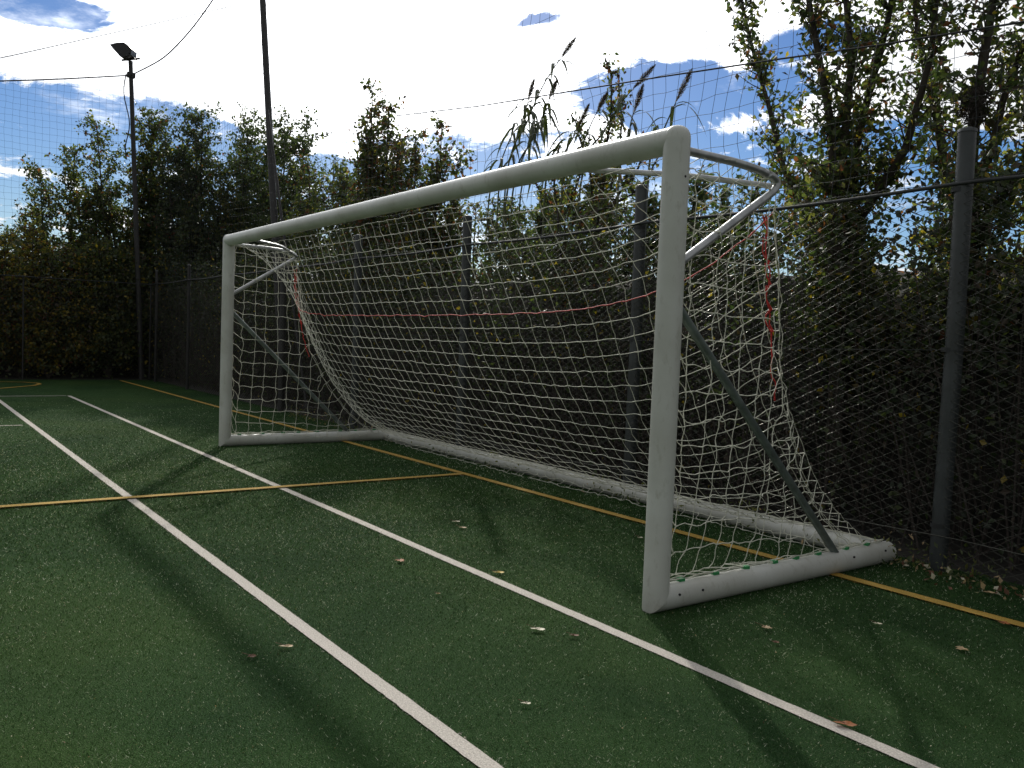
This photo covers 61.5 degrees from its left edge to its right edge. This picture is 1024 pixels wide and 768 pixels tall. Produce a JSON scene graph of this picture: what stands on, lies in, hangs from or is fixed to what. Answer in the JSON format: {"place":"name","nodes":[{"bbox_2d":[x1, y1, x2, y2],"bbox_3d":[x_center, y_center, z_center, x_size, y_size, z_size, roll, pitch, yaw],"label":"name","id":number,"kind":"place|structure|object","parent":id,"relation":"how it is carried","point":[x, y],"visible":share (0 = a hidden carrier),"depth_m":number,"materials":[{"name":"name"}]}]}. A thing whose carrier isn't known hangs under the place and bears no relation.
{"place":"outdoors","nodes":[
{"label":"outdoors","id":0,"kind":"place"},
{"bbox_2d":[0,285,197,377],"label":"earth bank","id":1,"kind":"structure","parent":0,"point":[72,368],"depth_m":19.61,"materials":[{"name":"soil"}]},
{"bbox_2d":[0,377,1023,585],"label":"ground","id":2,"kind":"structure","parent":0,"point":[878,531],"depth_m":6.11,"materials":[{"name":"soil"}]},
{"bbox_2d":[0,229,27,351],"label":"hedgerow tree","id":3,"kind":"object","parent":2,"relation":"on","point":[7,242],"visible":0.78,"depth_m":17.59,"materials":[{"name":"green plant"}]},
{"bbox_2d":[0,214,78,376],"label":"hedgerow tree","id":4,"kind":"object","parent":2,"relation":"on","point":[36,252],"visible":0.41,"depth_m":18.12,"materials":[{"name":"green plant"}]},
{"bbox_2d":[0,231,116,377],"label":"hedgerow tree","id":5,"kind":"object","parent":2,"relation":"on","point":[46,346],"visible":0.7,"depth_m":18.11,"materials":[{"name":"green plant"}]},
{"bbox_2d":[0,140,125,308],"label":"hedgerow tree","id":6,"kind":"object","parent":2,"relation":"on","point":[74,180],"visible":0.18,"depth_m":19.44,"materials":[{"name":"green plant"}]},
{"bbox_2d":[33,231,153,377],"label":"hedgerow tree","id":7,"kind":"object","parent":2,"relation":"on","point":[105,334],"visible":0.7,"depth_m":18.78,"materials":[{"name":"green plant"}]},
{"bbox_2d":[0,274,201,379],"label":"chain link fence","id":8,"kind":"object","parent":2,"relation":"on","point":[23,300],"visible":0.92,"depth_m":17.68,"materials":[{"name":"metal"}]},
{"bbox_2d":[0,21,159,325],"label":"ball net","id":9,"kind":"object","parent":8,"relation":"attached to","point":[118,233],"visible":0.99,"depth_m":17.76,"materials":[{"name":"grey fabric"}]},
{"bbox_2d":[110,42,143,378],"bbox_3d":[-8.343,-3.688,18.641,0.774,7.193,0.419,1,3,-18],"label":"floodlight pole","id":10,"kind":"object","parent":2,"relation":"on","point":[121,51],"visible":0.98,"depth_m":18.70,"materials":[{"name":"metal"}]},
{"bbox_2d":[0,75,126,81],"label":"cable","id":11,"kind":"object","parent":10,"relation":"attached to","point":[63,78],"visible":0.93,"depth_m":17.79,"materials":[{"name":"black plastic"}]},
{"bbox_2d":[131,0,212,74],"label":"cable","id":12,"kind":"object","parent":10,"relation":"attached to","point":[180,41],"visible":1,"depth_m":15.44,"materials":[{"name":"black plastic"}]},
{"bbox_2d":[57,99,219,351],"bbox_3d":[-8.755,-3.419,20.319,3.687,6.478,2.706,0,4,-36],"label":"hedgerow tree","id":13,"kind":"object","parent":2,"relation":"on","point":[147,195],"visible":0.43,"depth_m":19.76,"materials":[{"name":"green plant"}]},
{"bbox_2d":[138,101,267,362],"bbox_3d":[-7.202,-3.426,20.656,3.528,6.591,2.828,0,4,-36],"label":"hedgerow tree","id":14,"kind":"object","parent":2,"relation":"on","point":[187,167],"visible":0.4,"depth_m":20.03,"materials":[{"name":"green plant"}]},
{"bbox_2d":[171,174,252,357],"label":"hedgerow tree","id":15,"kind":"object","parent":2,"relation":"on","point":[220,239],"visible":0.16,"depth_m":20.10,"materials":[{"name":"green plant"}]},
{"bbox_2d":[212,101,332,301],"bbox_3d":[-6.043,-3.572,20.837,2.840,6.980,5.486,0,4,-36],"label":"hedgerow tree","id":16,"kind":"object","parent":2,"relation":"on","point":[286,147],"visible":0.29,"depth_m":19.70,"materials":[{"name":"green plant"}]},
{"bbox_2d":[260,0,308,411],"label":"net pole","id":17,"kind":"object","parent":2,"relation":"on","point":[273,181],"visible":0.58,"depth_m":13.68,"materials":[{"name":"metal"}]},
{"bbox_2d":[273,154,356,328],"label":"hedgerow tree","id":18,"kind":"object","parent":2,"relation":"on","point":[319,196],"visible":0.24,"depth_m":16.10,"materials":[{"name":"green plant"}]},
{"bbox_2d":[322,75,417,323],"bbox_3d":[-2.311,-2.324,13.948,1.499,5.421,2.066,0,4,-36],"label":"hedgerow tree","id":19,"kind":"object","parent":2,"relation":"on","point":[368,174],"visible":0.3,"depth_m":13.86,"materials":[{"name":"green plant"}]},
{"bbox_2d":[374,112,476,320],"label":"hedgerow tree","id":20,"kind":"object","parent":2,"relation":"on","point":[427,222],"visible":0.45,"depth_m":12.46,"materials":[{"name":"green plant"}]},
{"bbox_2d":[437,202,471,281],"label":"hedgerow tree","id":21,"kind":"object","parent":2,"relation":"on","point":[460,239],"visible":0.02,"depth_m":12.75,"materials":[{"name":"green plant"}]},
{"bbox_2d":[439,196,516,284],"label":"hedgerow tree","id":22,"kind":"object","parent":2,"relation":"on","point":[493,210],"visible":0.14,"depth_m":12.03,"materials":[{"name":"green plant"}]},
{"bbox_2d":[481,122,539,357],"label":"giant reed","id":23,"kind":"object","parent":2,"relation":"on","point":[501,165],"visible":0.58,"depth_m":10.19,"materials":[{"name":"green plant"}]},
{"bbox_2d":[0,379,1023,767],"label":"turf pitch","id":24,"kind":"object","parent":2,"relation":"on","point":[126,395],"depth_m":3.35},
{"bbox_2d":[0,381,40,387],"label":"yellow line","id":25,"kind":"object","parent":24,"relation":"on","point":[23,386],"visible":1,"depth_m":15.77,"materials":[{"name":"yellow paint"}]},
{"bbox_2d":[0,473,462,506],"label":"yellow line","id":26,"kind":"object","parent":24,"relation":"on","point":[11,505],"visible":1,"depth_m":6.09,"materials":[{"name":"yellow paint"}]},
{"bbox_2d":[0,400,503,767],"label":"white line","id":27,"kind":"object","parent":24,"relation":"on","point":[451,737],"visible":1,"depth_m":3.18,"materials":[{"name":"white paint"}]},
{"bbox_2d":[275,642,292,646],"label":"fallen leaf","id":28,"kind":"object","parent":24,"relation":"on","point":[288,645],"visible":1,"depth_m":3.14,"materials":[{"name":"beige plant"}]},
{"bbox_2d":[69,396,939,767],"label":"white line","id":29,"kind":"object","parent":24,"relation":"on","point":[857,736],"visible":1,"depth_m":3.32,"materials":[{"name":"white paint"}]},
{"bbox_2d":[0,399,1023,767],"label":"turf fibres","id":30,"kind":"object","parent":24,"relation":"on","point":[272,501],"visible":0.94,"depth_m":4.19,"materials":[{"name":"green plastic"}]},
{"bbox_2d":[6,418,1022,766],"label":"leaf litter","id":31,"kind":"object","parent":24,"relation":"on","point":[460,636],"visible":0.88,"depth_m":4.06,"materials":[{"name":"brown plant"}]},
{"bbox_2d":[527,624,544,629],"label":"fallen leaf","id":32,"kind":"object","parent":24,"relation":"on","point":[538,628],"visible":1,"depth_m":3.43,"materials":[{"name":"beige plant"}]},
{"bbox_2d":[219,125,896,613],"bbox_3d":[-0.353,-0.235,6.655,1.913,2.113,6.082,0,4,-36],"label":"football goal","id":33,"kind":"object","parent":24,"relation":"on","point":[677,151],"visible":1,"depth_m":4.44,"materials":[{"name":"white metal"}]},
{"bbox_2d":[119,380,1023,626],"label":"yellow line","id":34,"kind":"object","parent":24,"relation":"on","point":[977,612],"visible":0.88,"depth_m":5.21,"materials":[{"name":"yellow paint"}]},
{"bbox_2d":[285,405,1016,591],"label":"weeds","id":35,"kind":"object","parent":24,"relation":"on","point":[910,558],"visible":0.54,"depth_m":4.77,"materials":[{"name":"green plant"}]},
{"bbox_2d":[828,716,856,725],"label":"fallen leaf","id":36,"kind":"object","parent":24,"relation":"on","point":[849,723],"visible":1,"depth_m":2.66,"materials":[{"name":"brown plant"}]},
{"bbox_2d":[897,554,1023,599],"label":"leaf litter","id":37,"kind":"object","parent":24,"relation":"on","point":[983,585],"visible":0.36,"depth_m":4.36,"materials":[{"name":"brown plant"}]},
{"bbox_2d":[955,646,968,650],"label":"fallen leaf","id":38,"kind":"object","parent":24,"relation":"on","point":[961,647],"visible":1,"depth_m":3.39,"materials":[{"name":"beige plant"}]},
{"bbox_2d":[0,147,1023,571],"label":"undergrowth","id":39,"kind":"object","parent":2,"relation":"on","point":[760,319],"visible":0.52,"depth_m":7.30,"materials":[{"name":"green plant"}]},
{"bbox_2d":[471,193,563,283],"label":"hedgerow tree","id":40,"kind":"object","parent":2,"relation":"on","point":[517,209],"visible":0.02,"depth_m":11.88,"materials":[{"name":"green plant"}]},
{"bbox_2d":[491,78,548,395],"bbox_3d":[0.070,-1.346,9.706,0.399,4.040,0.839,0,4,-36],"label":"giant reed","id":41,"kind":"object","parent":2,"relation":"on","point":[531,88],"visible":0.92,"depth_m":9.71,"materials":[{"name":"green plant"}]},
{"bbox_2d":[500,119,569,352],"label":"giant reed","id":42,"kind":"object","parent":2,"relation":"on","point":[535,141],"visible":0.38,"depth_m":9.69,"materials":[{"name":"green plant"}]},
{"bbox_2d":[503,79,568,442],"bbox_3d":[0.227,-1.232,9.209,0.468,3.876,0.846,1,3,-21],"label":"giant reed","id":43,"kind":"object","parent":2,"relation":"on","point":[538,127],"visible":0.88,"depth_m":9.14,"materials":[{"name":"green plant"}]},
{"bbox_2d":[497,38,581,427],"bbox_3d":[0.176,-1.423,9.223,1.160,4.252,0.440,5,4,43],"label":"giant reed","id":44,"kind":"object","parent":2,"relation":"on","point":[533,113],"visible":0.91,"depth_m":9.18,"materials":[{"name":"green plant"}]},
{"bbox_2d":[515,176,573,365],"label":"giant reed","id":45,"kind":"object","parent":2,"relation":"on","point":[518,238],"visible":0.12,"depth_m":9.81,"materials":[{"name":"green plant"}]},
{"bbox_2d":[538,103,589,436],"bbox_3d":[0.479,-1.040,8.891,0.709,3.543,0.213,5,4,40],"label":"giant reed","id":46,"kind":"object","parent":2,"relation":"on","point":[582,119],"visible":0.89,"depth_m":8.94,"materials":[{"name":"green plant"}]},
{"bbox_2d":[491,175,660,318],"bbox_3d":[0.744,-0.968,10.233,2.147,3.297,1.550,2,3,0],"label":"broadleaf tree","id":47,"kind":"object","parent":2,"relation":"on","point":[536,220],"visible":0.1,"depth_m":10.17,"materials":[{"name":"green plant"}]},
{"bbox_2d":[148,127,1023,585],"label":"chain link fence","id":48,"kind":"object","parent":2,"relation":"on","point":[958,287],"visible":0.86,"depth_m":6.00,"materials":[{"name":"metal"}]},
{"bbox_2d":[155,0,1023,281],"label":"ball net","id":49,"kind":"object","parent":48,"relation":"attached to","point":[871,76],"visible":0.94,"depth_m":9.06,"materials":[{"name":"grey fabric"}]},
{"bbox_2d":[0,0,256,57],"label":"cable","id":50,"kind":"object","parent":49,"relation":"attached to","point":[122,30],"visible":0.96,"depth_m":15.08,"materials":[{"name":"black plastic"}]},
{"bbox_2d":[395,21,1023,115],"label":"cable","id":51,"kind":"object","parent":49,"relation":"attached to","point":[951,33],"visible":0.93,"depth_m":5.73,"materials":[{"name":"black plastic"}]},
{"bbox_2d":[555,91,616,382],"bbox_3d":[0.761,-1.078,8.794,0.284,3.649,0.817,0,4,-36],"label":"giant reed","id":52,"kind":"object","parent":2,"relation":"on","point":[603,99],"visible":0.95,"depth_m":8.73,"materials":[{"name":"green plant"}]},
{"bbox_2d":[522,129,658,346],"bbox_3d":[0.841,-0.980,9.082,0.935,3.438,2.565,0,4,-36],"label":"broadleaf tree","id":53,"kind":"object","parent":2,"relation":"on","point":[572,198],"visible":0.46,"depth_m":9.06,"materials":[{"name":"green plant"}]},
{"bbox_2d":[567,64,655,376],"bbox_3d":[0.985,-1.123,8.556,0.414,3.781,1.082,1,3,-21],"label":"giant reed","id":54,"kind":"object","parent":2,"relation":"on","point":[647,72],"visible":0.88,"depth_m":8.39,"materials":[{"name":"green plant"}]},
{"bbox_2d":[566,52,659,331],"bbox_3d":[0.957,-1.376,9.201,0.870,4.226,1.351,2,3,-12],"label":"broadleaf tree","id":55,"kind":"object","parent":2,"relation":"on","point":[602,180],"visible":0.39,"depth_m":8.90,"materials":[{"name":"green plant"}]},
{"bbox_2d":[603,84,657,439],"bbox_3d":[1.073,-0.995,8.166,0.212,3.570,0.668,1,3,-23],"label":"giant reed","id":56,"kind":"object","parent":2,"relation":"on","point":[640,93],"visible":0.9,"depth_m":8.19,"materials":[{"name":"green plant"}]},
{"bbox_2d":[609,184,727,280],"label":"hedgerow tree","id":57,"kind":"object","parent":2,"relation":"on","point":[657,243],"visible":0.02,"depth_m":9.82,"materials":[{"name":"green plant"}]},
{"bbox_2d":[637,69,705,439],"bbox_3d":[1.393,-0.960,7.677,0.378,3.573,0.608,1,3,-27],"label":"giant reed","id":58,"kind":"object","parent":2,"relation":"on","point":[681,91],"visible":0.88,"depth_m":7.68,"materials":[{"name":"green plant"}]},
{"bbox_2d":[622,161,810,308],"bbox_3d":[1.898,-0.761,8.550,1.275,3.149,2.939,2,3,-7],"label":"broadleaf tree","id":59,"kind":"object","parent":2,"relation":"on","point":[727,193],"visible":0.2,"depth_m":8.15,"materials":[{"name":"green plant"}]},
{"bbox_2d":[724,0,967,479],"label":"broadleaf tree","id":60,"kind":"object","parent":2,"relation":"on","point":[853,130],"visible":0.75,"depth_m":6.08,"materials":[{"name":"green plant"}]},
{"bbox_2d":[825,212,1023,458],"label":"broadleaf tree","id":61,"kind":"object","parent":2,"relation":"on","point":[895,322],"visible":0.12,"depth_m":6.13,"materials":[{"name":"green plant"}]},
{"bbox_2d":[876,0,1023,419],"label":"broadleaf tree","id":62,"kind":"object","parent":2,"relation":"on","point":[1011,78],"visible":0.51,"depth_m":5.51,"materials":[{"name":"green plant"}]},
{"bbox_2d":[952,79,999,129],"bbox_3d":[2.884,-1.739,5.354,0.268,0.316,0.267,4,3,32],"label":"bird nest","id":63,"kind":"object","parent":62,"relation":"in","point":[973,109],"visible":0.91,"depth_m":5.32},
{"bbox_2d":[986,0,1023,372],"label":"broadleaf tree","id":64,"kind":"object","parent":2,"relation":"on","point":[1017,120],"visible":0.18,"depth_m":6.19,"materials":[{"name":"green plant"}]},
{"bbox_2d":[0,0,1023,290],"label":"sky","id":65,"kind":"structure","parent":0,"point":[85,19],"materials":[{"name":"white"}]},
{"bbox_2d":[204,260,1023,549],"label":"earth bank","id":66,"kind":"structure","parent":0,"point":[921,455],"depth_m":7.25,"materials":[{"name":"soil"}]}
]}

